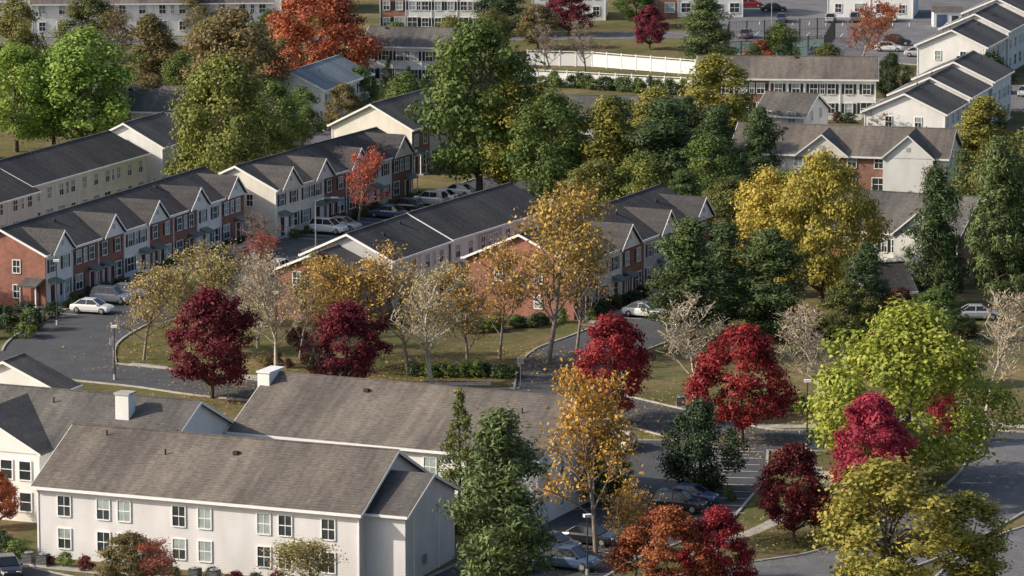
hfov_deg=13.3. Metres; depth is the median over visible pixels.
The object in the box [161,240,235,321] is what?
sycamore tree
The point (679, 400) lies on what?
air conditioner unit
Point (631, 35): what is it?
back street
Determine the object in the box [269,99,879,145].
back street
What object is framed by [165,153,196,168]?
windows and doors
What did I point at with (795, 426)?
sidewalk
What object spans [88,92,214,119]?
trim
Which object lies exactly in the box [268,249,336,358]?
sycamore tree
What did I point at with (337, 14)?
maple tree
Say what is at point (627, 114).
pine tree
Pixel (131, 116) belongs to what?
windows and doors
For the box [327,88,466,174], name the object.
townhouse row
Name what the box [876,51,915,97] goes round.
holly tree
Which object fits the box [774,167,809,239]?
pine tree
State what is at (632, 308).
parked car
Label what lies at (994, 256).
pine tree
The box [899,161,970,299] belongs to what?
pine tree
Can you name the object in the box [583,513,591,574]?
street lamp
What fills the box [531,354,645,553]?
birch tree
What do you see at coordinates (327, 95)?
windows and doors
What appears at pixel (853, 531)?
oak tree
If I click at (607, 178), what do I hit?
oak tree
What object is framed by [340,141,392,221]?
cherry tree
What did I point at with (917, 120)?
windows and doors
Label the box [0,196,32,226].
windows and doors
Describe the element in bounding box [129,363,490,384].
sidewalk
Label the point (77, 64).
maple tree
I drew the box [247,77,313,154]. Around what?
oak tree
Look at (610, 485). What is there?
oak tree
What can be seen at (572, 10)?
maple tree
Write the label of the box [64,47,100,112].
oak tree
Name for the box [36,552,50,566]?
air conditioner unit
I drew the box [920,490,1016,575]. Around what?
oak tree
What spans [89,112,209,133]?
walls
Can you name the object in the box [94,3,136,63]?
oak tree
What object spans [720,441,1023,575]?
curved road
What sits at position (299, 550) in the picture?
crepe myrtle tree
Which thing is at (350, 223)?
parked car
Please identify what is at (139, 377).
road
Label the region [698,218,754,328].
pine tree
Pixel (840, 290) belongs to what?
oak tree
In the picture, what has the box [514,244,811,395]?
side street
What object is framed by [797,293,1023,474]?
maple tree
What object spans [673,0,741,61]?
pine tree
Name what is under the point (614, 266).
windows and doors
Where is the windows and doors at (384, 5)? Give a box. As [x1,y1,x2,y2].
[380,1,482,26]
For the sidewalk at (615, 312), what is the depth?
451.69 m
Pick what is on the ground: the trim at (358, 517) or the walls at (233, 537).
the walls at (233, 537)
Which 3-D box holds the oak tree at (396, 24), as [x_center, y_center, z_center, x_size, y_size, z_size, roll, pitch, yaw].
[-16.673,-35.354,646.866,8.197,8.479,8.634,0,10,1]
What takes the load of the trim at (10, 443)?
attached to the walls at (205, 420)
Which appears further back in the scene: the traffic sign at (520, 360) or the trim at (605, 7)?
the trim at (605, 7)
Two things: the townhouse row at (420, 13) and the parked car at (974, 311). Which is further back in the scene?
the townhouse row at (420, 13)
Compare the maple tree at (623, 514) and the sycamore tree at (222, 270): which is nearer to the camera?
the maple tree at (623, 514)
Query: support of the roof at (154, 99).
on the walls at (137, 115)
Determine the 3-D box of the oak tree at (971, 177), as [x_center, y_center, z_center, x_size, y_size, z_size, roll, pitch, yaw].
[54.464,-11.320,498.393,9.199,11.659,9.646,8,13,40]
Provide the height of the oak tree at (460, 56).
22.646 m
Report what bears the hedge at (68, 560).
on the ground
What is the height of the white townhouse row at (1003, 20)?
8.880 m
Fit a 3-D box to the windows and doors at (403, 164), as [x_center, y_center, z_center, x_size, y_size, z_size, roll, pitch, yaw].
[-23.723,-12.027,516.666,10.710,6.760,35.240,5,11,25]
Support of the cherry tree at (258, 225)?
on the ground
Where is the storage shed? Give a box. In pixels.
[931,6,962,26]
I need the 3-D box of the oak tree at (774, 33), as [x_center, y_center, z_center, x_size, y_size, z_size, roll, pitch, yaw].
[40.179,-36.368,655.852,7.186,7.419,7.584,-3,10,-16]
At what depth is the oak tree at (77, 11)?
665.03 m
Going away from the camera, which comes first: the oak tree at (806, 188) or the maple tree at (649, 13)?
the oak tree at (806, 188)
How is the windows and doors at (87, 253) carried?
in the townhouse row at (109, 238)
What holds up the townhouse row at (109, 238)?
on the ground
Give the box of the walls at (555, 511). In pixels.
[234,407,608,524]
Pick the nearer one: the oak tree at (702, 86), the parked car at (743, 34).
the oak tree at (702, 86)
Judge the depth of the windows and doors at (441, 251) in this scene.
458.69 m
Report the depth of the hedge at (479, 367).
417.57 m
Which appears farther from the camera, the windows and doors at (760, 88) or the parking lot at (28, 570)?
the windows and doors at (760, 88)
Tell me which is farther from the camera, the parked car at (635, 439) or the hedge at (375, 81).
the hedge at (375, 81)
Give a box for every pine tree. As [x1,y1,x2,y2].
[432,402,563,575]
[589,95,642,160]
[619,95,715,193]
[634,214,737,340]
[666,167,714,221]
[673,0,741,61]
[676,95,710,165]
[698,102,743,185]
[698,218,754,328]
[720,226,813,339]
[731,105,784,199]
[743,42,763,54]
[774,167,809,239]
[839,242,894,322]
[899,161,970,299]
[944,147,978,195]
[957,133,1023,309]
[987,161,1023,260]
[1012,177,1023,294]
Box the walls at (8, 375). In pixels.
[0,364,43,386]
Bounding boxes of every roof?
[0,383,231,455]
[1,353,81,388]
[31,423,425,514]
[86,84,189,111]
[227,371,611,460]
[277,55,373,89]
[365,25,459,47]
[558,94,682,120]
[756,91,830,116]
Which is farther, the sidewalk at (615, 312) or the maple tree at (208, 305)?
the sidewalk at (615, 312)
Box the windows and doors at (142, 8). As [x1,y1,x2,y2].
[38,4,265,31]
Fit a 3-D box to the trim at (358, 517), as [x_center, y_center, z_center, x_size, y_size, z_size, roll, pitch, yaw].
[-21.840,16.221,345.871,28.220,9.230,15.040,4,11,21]
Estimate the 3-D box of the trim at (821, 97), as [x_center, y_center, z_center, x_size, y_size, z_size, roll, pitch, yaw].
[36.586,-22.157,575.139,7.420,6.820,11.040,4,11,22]
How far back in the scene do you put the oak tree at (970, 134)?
545.72 m
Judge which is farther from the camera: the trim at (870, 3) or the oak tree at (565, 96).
the trim at (870, 3)
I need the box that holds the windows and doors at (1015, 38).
[1009,32,1023,66]
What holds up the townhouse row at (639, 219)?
on the ground
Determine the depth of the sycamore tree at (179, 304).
429.73 m
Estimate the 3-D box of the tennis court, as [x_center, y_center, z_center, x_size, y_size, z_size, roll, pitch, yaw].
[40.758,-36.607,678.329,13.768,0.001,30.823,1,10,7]
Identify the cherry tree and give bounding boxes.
[228,229,281,262]
[239,211,291,259]
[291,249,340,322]
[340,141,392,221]
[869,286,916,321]
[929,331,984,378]
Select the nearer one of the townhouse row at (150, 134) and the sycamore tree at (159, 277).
the sycamore tree at (159, 277)
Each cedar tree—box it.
[378,56,393,97]
[405,66,414,90]
[435,386,491,535]
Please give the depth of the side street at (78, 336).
435.57 m
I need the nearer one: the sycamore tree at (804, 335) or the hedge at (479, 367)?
the sycamore tree at (804, 335)
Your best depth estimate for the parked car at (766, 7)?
732.04 m
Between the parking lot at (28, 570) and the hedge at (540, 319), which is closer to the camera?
the parking lot at (28, 570)
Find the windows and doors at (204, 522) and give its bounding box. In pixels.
[57,495,335,574]
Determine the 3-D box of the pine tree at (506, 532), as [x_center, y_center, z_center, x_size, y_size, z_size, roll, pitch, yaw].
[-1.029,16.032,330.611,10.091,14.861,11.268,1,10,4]
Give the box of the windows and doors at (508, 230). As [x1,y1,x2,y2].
[455,218,539,288]
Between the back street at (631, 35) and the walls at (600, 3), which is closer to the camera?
the back street at (631, 35)
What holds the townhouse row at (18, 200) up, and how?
on the ground
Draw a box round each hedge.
[0,298,64,338]
[0,526,30,556]
[47,551,282,575]
[60,234,263,307]
[255,351,358,373]
[283,309,407,345]
[287,191,421,238]
[372,75,438,86]
[406,358,524,377]
[458,306,569,333]
[519,70,689,94]
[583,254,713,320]
[696,109,863,122]
[709,461,797,501]
[765,395,817,413]
[797,318,980,339]
[832,280,964,292]
[966,118,1007,141]
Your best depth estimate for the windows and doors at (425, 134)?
551.00 m
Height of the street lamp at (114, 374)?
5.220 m
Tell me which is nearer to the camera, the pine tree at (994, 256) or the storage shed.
the pine tree at (994, 256)
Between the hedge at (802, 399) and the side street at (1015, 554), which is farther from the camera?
the hedge at (802, 399)
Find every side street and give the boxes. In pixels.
[1,313,146,369]
[62,178,542,322]
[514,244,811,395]
[939,528,1023,575]
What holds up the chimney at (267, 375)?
on the roof at (390, 413)
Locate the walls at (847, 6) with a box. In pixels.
[828,0,917,18]
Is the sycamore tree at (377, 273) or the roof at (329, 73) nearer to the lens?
the sycamore tree at (377, 273)
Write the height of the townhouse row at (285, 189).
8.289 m
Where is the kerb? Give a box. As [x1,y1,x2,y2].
[0,28,1023,575]
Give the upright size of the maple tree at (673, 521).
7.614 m
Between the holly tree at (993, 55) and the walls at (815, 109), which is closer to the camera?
the walls at (815, 109)
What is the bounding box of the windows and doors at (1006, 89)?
[993,84,1009,120]
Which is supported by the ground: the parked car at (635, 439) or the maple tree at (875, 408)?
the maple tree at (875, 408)
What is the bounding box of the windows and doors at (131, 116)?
[98,113,208,121]
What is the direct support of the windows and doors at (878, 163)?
in the townhouse row at (889, 158)
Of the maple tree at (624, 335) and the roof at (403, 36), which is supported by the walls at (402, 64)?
the roof at (403, 36)
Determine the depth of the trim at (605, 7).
720.43 m
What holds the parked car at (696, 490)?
on the parking lot at (652, 476)
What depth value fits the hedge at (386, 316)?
435.73 m
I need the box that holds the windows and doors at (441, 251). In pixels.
[397,248,443,310]
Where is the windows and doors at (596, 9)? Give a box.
[554,4,606,15]
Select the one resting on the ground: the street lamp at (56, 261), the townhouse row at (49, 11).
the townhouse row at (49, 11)
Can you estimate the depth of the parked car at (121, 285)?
459.95 m
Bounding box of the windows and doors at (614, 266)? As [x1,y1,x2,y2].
[494,207,706,316]
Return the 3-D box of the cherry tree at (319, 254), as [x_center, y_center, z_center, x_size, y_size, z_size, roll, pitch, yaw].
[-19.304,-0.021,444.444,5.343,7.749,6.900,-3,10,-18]
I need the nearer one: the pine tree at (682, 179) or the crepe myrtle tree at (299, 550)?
the crepe myrtle tree at (299, 550)
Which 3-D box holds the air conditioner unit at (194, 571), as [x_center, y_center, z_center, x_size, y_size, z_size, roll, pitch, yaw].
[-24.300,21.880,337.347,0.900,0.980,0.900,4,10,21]
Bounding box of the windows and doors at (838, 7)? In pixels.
[835,3,914,13]
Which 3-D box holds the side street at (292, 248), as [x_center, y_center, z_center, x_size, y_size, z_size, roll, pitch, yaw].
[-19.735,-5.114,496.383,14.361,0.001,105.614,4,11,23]
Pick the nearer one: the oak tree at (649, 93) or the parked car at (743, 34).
the oak tree at (649, 93)
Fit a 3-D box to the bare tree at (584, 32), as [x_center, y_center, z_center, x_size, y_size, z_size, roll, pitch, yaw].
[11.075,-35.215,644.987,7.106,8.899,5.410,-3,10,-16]
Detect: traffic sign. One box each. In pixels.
[109,338,115,357]
[517,357,523,384]
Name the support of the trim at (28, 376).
attached to the walls at (8, 375)
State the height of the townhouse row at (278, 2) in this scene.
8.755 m
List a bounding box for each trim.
[0,361,82,389]
[0,401,233,456]
[30,425,430,575]
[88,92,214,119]
[226,386,611,526]
[257,72,374,130]
[368,26,466,79]
[532,0,607,19]
[759,94,831,123]
[827,0,912,18]
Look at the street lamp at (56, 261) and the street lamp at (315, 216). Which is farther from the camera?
the street lamp at (315, 216)
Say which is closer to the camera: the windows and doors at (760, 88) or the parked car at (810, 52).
the windows and doors at (760, 88)
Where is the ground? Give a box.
[0,0,1023,575]
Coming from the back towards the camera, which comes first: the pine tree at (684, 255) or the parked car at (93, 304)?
the parked car at (93, 304)
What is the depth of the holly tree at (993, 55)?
604.35 m
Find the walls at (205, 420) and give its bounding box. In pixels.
[0,405,231,522]
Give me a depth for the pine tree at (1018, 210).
476.37 m
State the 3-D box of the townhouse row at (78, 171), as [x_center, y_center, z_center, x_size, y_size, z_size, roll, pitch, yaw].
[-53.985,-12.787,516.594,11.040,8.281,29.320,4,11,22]
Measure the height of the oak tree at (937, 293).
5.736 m
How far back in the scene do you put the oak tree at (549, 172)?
517.48 m
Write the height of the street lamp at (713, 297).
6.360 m
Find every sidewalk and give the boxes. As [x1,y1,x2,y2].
[34,564,158,575]
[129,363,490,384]
[586,268,723,322]
[688,466,830,556]
[752,417,1023,427]
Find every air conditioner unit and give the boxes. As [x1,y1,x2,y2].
[22,551,36,564]
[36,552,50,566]
[188,566,201,575]
[207,568,220,575]
[676,396,685,407]
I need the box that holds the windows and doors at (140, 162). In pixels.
[37,159,143,215]
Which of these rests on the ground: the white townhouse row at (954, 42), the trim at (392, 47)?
the white townhouse row at (954, 42)
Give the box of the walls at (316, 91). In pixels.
[262,74,370,130]
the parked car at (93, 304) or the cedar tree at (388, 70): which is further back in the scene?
the cedar tree at (388, 70)
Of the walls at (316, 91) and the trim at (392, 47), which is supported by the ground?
the walls at (316, 91)
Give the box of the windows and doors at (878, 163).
[740,145,955,190]
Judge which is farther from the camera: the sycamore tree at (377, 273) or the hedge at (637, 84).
the hedge at (637, 84)
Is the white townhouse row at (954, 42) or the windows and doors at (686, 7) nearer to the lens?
the white townhouse row at (954, 42)
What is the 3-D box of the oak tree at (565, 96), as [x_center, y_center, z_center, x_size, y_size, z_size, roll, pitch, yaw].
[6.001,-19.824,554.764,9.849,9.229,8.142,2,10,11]
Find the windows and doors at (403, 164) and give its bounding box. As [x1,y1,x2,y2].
[246,145,410,235]
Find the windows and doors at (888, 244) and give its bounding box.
[824,224,984,279]
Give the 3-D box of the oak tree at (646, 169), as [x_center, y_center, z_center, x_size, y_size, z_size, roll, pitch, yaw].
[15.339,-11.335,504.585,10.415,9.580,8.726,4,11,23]
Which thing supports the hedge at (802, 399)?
on the ground
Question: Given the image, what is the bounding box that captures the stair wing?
[364,470,460,575]
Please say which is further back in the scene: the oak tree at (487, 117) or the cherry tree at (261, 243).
the oak tree at (487, 117)
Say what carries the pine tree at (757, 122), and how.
on the ground
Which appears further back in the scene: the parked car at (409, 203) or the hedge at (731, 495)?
the parked car at (409, 203)
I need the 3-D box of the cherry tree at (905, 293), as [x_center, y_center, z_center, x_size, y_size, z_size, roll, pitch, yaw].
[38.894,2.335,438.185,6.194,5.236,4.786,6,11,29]
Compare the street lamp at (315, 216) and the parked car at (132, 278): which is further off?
the street lamp at (315, 216)
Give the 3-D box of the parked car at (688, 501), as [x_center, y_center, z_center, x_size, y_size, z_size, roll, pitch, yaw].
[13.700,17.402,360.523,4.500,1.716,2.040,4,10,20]
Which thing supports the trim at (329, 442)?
attached to the walls at (555, 511)
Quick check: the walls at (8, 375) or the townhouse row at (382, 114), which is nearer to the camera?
the walls at (8, 375)
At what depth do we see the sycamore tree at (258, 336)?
430.51 m
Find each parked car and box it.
[0,552,22,575]
[69,297,114,314]
[89,285,132,304]
[114,282,147,298]
[124,277,154,293]
[133,269,175,288]
[171,259,210,272]
[213,245,250,262]
[238,240,271,252]
[268,258,289,274]
[308,216,347,234]
[332,216,361,230]
[368,204,406,217]
[390,197,423,210]
[414,190,448,203]
[436,188,458,198]
[444,183,475,195]
[539,530,581,547]
[540,543,599,571]
[562,523,618,546]
[613,431,637,451]
[621,301,663,317]
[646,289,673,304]
[651,487,707,513]
[673,482,718,502]
[739,28,752,38]
[743,0,763,7]
[760,2,787,11]
[776,12,787,22]
[808,45,837,55]
[825,12,836,22]
[849,11,860,22]
[874,41,902,51]
[882,34,911,45]
[904,46,916,56]
[957,304,1000,319]
[1017,85,1023,95]
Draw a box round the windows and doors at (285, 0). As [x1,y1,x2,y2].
[0,0,289,11]
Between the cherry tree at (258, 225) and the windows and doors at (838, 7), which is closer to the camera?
the cherry tree at (258, 225)
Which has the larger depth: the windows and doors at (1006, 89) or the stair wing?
the windows and doors at (1006, 89)
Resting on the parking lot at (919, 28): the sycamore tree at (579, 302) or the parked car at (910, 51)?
the parked car at (910, 51)
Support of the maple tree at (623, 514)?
on the ground
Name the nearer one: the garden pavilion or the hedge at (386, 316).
the hedge at (386, 316)
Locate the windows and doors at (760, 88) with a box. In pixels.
[702,82,873,114]
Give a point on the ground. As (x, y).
(664, 374)
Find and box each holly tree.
[653,395,752,491]
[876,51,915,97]
[981,49,1021,103]
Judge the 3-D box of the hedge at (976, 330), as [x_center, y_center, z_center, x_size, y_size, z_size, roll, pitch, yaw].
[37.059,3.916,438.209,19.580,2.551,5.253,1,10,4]
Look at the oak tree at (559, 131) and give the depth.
541.73 m
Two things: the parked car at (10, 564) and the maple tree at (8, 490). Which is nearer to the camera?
the parked car at (10, 564)
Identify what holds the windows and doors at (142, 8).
in the townhouse row at (49, 11)
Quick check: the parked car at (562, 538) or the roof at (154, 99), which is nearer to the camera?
the parked car at (562, 538)
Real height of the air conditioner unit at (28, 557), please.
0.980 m
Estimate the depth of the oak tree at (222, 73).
515.75 m
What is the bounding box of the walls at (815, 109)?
[772,98,826,123]
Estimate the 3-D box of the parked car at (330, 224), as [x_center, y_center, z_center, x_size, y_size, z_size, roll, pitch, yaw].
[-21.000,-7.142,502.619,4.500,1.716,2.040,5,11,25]
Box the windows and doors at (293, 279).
[292,271,369,308]
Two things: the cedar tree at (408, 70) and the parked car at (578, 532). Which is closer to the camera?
the parked car at (578, 532)
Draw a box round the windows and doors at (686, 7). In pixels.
[654,3,739,12]
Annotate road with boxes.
[0,351,1023,449]
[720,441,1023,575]
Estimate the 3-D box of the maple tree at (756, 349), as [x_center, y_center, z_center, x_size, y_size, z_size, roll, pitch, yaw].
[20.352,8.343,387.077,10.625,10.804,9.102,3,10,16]
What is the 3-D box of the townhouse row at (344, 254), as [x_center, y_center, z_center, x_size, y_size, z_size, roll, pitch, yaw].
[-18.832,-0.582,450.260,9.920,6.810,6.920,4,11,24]
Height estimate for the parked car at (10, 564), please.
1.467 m
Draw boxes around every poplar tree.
[467,78,535,184]
[575,94,641,199]
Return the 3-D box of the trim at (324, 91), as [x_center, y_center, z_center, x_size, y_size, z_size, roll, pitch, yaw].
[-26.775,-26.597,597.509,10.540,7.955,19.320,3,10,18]
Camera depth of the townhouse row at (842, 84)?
599.54 m
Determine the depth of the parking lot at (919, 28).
717.14 m
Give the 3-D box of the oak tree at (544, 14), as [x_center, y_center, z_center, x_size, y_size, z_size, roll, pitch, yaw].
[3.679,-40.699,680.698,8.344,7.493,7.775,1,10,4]
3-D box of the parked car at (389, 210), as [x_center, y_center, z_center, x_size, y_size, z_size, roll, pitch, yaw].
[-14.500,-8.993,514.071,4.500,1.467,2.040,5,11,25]
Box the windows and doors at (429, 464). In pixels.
[423,446,589,506]
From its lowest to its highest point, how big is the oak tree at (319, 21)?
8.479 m
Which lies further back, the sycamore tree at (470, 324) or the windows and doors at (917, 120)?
the windows and doors at (917, 120)
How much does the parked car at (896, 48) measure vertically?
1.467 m
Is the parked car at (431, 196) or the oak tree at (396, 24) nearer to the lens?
the parked car at (431, 196)
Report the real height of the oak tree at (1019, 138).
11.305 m
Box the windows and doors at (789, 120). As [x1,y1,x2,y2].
[765,106,821,122]
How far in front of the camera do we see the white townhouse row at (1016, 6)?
664.26 m
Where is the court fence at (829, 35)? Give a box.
[723,17,835,55]
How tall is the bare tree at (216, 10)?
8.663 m
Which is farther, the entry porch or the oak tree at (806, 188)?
the oak tree at (806, 188)
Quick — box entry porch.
[17,277,44,309]
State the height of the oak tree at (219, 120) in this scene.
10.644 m
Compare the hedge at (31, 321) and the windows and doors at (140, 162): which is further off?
the windows and doors at (140, 162)
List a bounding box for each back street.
[0,32,887,43]
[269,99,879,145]
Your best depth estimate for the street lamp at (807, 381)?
384.60 m
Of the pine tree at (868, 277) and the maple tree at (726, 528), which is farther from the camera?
the pine tree at (868, 277)
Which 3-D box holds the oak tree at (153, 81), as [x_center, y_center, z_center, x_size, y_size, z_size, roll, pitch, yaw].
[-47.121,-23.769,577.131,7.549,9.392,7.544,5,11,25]
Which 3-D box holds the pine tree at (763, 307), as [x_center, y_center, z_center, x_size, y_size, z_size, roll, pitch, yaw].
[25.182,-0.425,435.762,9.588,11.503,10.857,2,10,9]
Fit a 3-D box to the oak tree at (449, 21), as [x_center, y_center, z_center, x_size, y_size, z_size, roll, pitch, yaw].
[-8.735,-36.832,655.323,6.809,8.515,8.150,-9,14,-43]
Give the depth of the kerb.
405.55 m
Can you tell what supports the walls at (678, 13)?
on the ground
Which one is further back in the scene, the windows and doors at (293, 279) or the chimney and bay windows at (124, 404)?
the windows and doors at (293, 279)
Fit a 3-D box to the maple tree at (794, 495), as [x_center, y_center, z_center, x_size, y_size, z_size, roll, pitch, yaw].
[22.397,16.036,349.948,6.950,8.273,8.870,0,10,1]
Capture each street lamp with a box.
[53,259,58,324]
[111,325,116,379]
[273,291,278,335]
[315,197,338,246]
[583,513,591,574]
[712,274,733,339]
[804,379,810,447]
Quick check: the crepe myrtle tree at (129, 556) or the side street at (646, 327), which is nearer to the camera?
the crepe myrtle tree at (129, 556)
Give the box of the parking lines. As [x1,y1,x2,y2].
[62,21,909,561]
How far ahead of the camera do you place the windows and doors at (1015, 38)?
655.12 m
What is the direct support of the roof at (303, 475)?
on the walls at (233, 537)
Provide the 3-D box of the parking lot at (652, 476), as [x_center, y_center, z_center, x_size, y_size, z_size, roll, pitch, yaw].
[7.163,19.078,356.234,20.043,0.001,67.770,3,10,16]
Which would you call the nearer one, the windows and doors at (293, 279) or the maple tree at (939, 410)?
the maple tree at (939, 410)
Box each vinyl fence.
[520,68,697,88]
[527,49,695,73]
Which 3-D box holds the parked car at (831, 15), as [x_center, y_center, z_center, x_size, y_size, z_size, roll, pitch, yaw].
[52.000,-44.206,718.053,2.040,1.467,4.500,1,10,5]
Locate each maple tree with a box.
[0,39,78,151]
[0,468,22,519]
[24,47,86,144]
[32,22,147,139]
[161,285,262,398]
[260,0,387,75]
[296,298,396,377]
[543,0,598,34]
[570,309,656,415]
[598,475,669,575]
[602,504,725,575]
[631,5,669,49]
[674,503,759,575]
[681,323,801,441]
[730,163,808,286]
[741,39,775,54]
[751,440,833,541]
[759,147,902,302]
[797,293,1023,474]
[824,390,923,508]
[839,0,903,55]
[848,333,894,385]
[924,381,960,435]
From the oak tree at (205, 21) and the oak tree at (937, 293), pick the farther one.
the oak tree at (205, 21)
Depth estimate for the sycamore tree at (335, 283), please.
419.66 m
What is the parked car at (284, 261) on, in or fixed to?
on the side street at (292, 248)
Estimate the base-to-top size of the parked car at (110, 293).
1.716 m
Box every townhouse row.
[0,0,293,16]
[0,130,150,215]
[0,166,249,307]
[0,169,41,226]
[29,0,274,36]
[107,111,196,182]
[217,127,418,237]
[273,244,372,319]
[298,213,456,313]
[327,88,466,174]
[380,0,486,26]
[405,182,549,291]
[461,184,715,319]
[696,55,878,119]
[731,122,962,192]
[808,189,994,289]
[860,81,968,131]
[886,65,992,131]
[911,50,1014,124]
[914,18,1008,74]
[938,3,1023,69]
[961,0,1023,16]
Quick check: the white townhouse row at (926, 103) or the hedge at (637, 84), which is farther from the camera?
the hedge at (637, 84)
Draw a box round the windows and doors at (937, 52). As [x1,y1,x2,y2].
[934,42,1003,63]
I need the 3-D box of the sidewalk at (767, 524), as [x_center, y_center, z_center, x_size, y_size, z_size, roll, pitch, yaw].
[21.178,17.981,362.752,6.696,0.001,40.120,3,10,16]
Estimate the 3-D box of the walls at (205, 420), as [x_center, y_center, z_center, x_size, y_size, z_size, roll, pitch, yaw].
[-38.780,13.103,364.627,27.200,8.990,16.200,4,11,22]
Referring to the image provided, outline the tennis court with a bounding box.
[736,40,823,55]
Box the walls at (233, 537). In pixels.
[39,455,420,575]
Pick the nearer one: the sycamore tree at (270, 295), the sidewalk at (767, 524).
the sidewalk at (767, 524)
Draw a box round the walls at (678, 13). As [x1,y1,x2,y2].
[655,0,741,16]
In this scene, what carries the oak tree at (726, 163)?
on the ground
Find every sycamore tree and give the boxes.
[107,259,192,359]
[155,263,203,350]
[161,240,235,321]
[188,239,252,316]
[222,240,322,365]
[231,253,292,347]
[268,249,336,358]
[298,246,384,355]
[350,239,449,371]
[385,255,472,383]
[423,258,492,363]
[467,233,535,358]
[493,173,628,363]
[543,221,619,352]
[652,285,736,400]
[770,294,856,395]
[948,285,1023,414]
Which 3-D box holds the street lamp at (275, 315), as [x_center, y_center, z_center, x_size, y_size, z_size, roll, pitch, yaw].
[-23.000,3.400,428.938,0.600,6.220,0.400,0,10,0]
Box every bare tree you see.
[208,6,238,35]
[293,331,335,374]
[529,22,563,69]
[565,18,615,73]
[854,110,892,124]
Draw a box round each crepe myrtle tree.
[87,530,175,575]
[126,537,180,575]
[253,534,348,575]
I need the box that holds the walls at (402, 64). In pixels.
[364,40,457,83]
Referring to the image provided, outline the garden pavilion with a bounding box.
[841,261,918,305]
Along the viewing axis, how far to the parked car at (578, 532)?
348.39 m
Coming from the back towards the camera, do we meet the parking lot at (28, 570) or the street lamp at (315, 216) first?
the street lamp at (315, 216)
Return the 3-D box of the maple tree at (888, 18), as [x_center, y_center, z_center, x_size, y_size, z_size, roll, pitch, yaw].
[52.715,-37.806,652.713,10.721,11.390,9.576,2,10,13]
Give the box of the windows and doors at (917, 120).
[885,107,963,131]
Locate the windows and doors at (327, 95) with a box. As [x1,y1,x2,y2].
[274,79,369,118]
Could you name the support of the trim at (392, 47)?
attached to the walls at (402, 64)
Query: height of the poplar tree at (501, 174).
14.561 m
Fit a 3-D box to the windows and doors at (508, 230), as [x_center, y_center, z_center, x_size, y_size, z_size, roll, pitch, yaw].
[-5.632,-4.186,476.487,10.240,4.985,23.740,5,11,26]
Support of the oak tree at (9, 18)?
on the ground
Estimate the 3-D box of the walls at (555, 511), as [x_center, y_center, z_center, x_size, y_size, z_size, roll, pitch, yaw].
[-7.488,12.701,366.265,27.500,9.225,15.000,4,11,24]
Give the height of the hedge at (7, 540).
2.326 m
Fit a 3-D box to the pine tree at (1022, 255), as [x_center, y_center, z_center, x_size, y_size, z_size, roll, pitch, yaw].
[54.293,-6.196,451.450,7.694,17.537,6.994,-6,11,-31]
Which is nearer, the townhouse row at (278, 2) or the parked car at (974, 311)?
the parked car at (974, 311)
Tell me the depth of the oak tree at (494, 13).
672.59 m
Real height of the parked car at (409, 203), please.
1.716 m
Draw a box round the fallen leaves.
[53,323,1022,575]
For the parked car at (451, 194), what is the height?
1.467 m
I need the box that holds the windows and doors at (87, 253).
[12,185,241,301]
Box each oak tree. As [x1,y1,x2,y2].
[0,0,52,85]
[45,0,128,46]
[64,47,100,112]
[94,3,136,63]
[127,12,183,84]
[135,72,166,91]
[158,48,200,85]
[160,50,296,176]
[168,0,306,118]
[173,0,216,28]
[182,16,229,57]
[187,88,236,151]
[226,40,259,76]
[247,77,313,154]
[249,7,301,66]
[289,84,328,146]
[306,0,356,30]
[320,82,365,129]
[350,62,382,106]
[379,70,431,99]
[386,20,404,25]
[395,9,548,191]
[431,13,462,26]
[462,86,507,142]
[471,0,535,31]
[472,6,518,51]
[495,84,595,203]
[511,3,561,48]
[515,83,569,180]
[548,95,590,158]
[553,155,625,209]
[580,437,636,505]
[590,95,639,144]
[596,149,673,203]
[608,0,659,26]
[627,85,690,154]
[677,53,760,137]
[678,131,744,218]
[700,174,754,246]
[761,20,803,55]
[791,167,820,231]
[805,450,975,575]
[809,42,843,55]
[811,278,882,340]
[909,286,975,333]
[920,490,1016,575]
[948,138,1023,225]
[952,95,1014,164]
[1004,127,1023,203]
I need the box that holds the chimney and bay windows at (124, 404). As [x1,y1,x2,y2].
[0,390,136,512]
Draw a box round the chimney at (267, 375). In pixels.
[256,365,284,385]
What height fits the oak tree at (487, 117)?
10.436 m
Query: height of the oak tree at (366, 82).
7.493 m
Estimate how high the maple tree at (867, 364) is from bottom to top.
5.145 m
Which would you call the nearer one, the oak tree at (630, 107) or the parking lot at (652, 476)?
the parking lot at (652, 476)
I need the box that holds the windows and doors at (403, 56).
[365,50,445,79]
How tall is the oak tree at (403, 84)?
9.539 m
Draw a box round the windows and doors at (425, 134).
[414,121,462,173]
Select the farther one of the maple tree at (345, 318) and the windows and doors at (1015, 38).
the windows and doors at (1015, 38)
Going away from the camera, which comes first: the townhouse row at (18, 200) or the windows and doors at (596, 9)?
the townhouse row at (18, 200)
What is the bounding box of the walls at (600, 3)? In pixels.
[533,0,606,19]
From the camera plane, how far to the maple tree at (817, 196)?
454.40 m
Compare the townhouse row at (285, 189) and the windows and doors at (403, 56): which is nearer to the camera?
the townhouse row at (285, 189)
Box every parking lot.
[0,547,62,575]
[434,441,767,575]
[717,0,985,63]
[1011,86,1023,110]
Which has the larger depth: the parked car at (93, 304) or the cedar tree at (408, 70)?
the cedar tree at (408, 70)
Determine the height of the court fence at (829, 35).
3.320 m

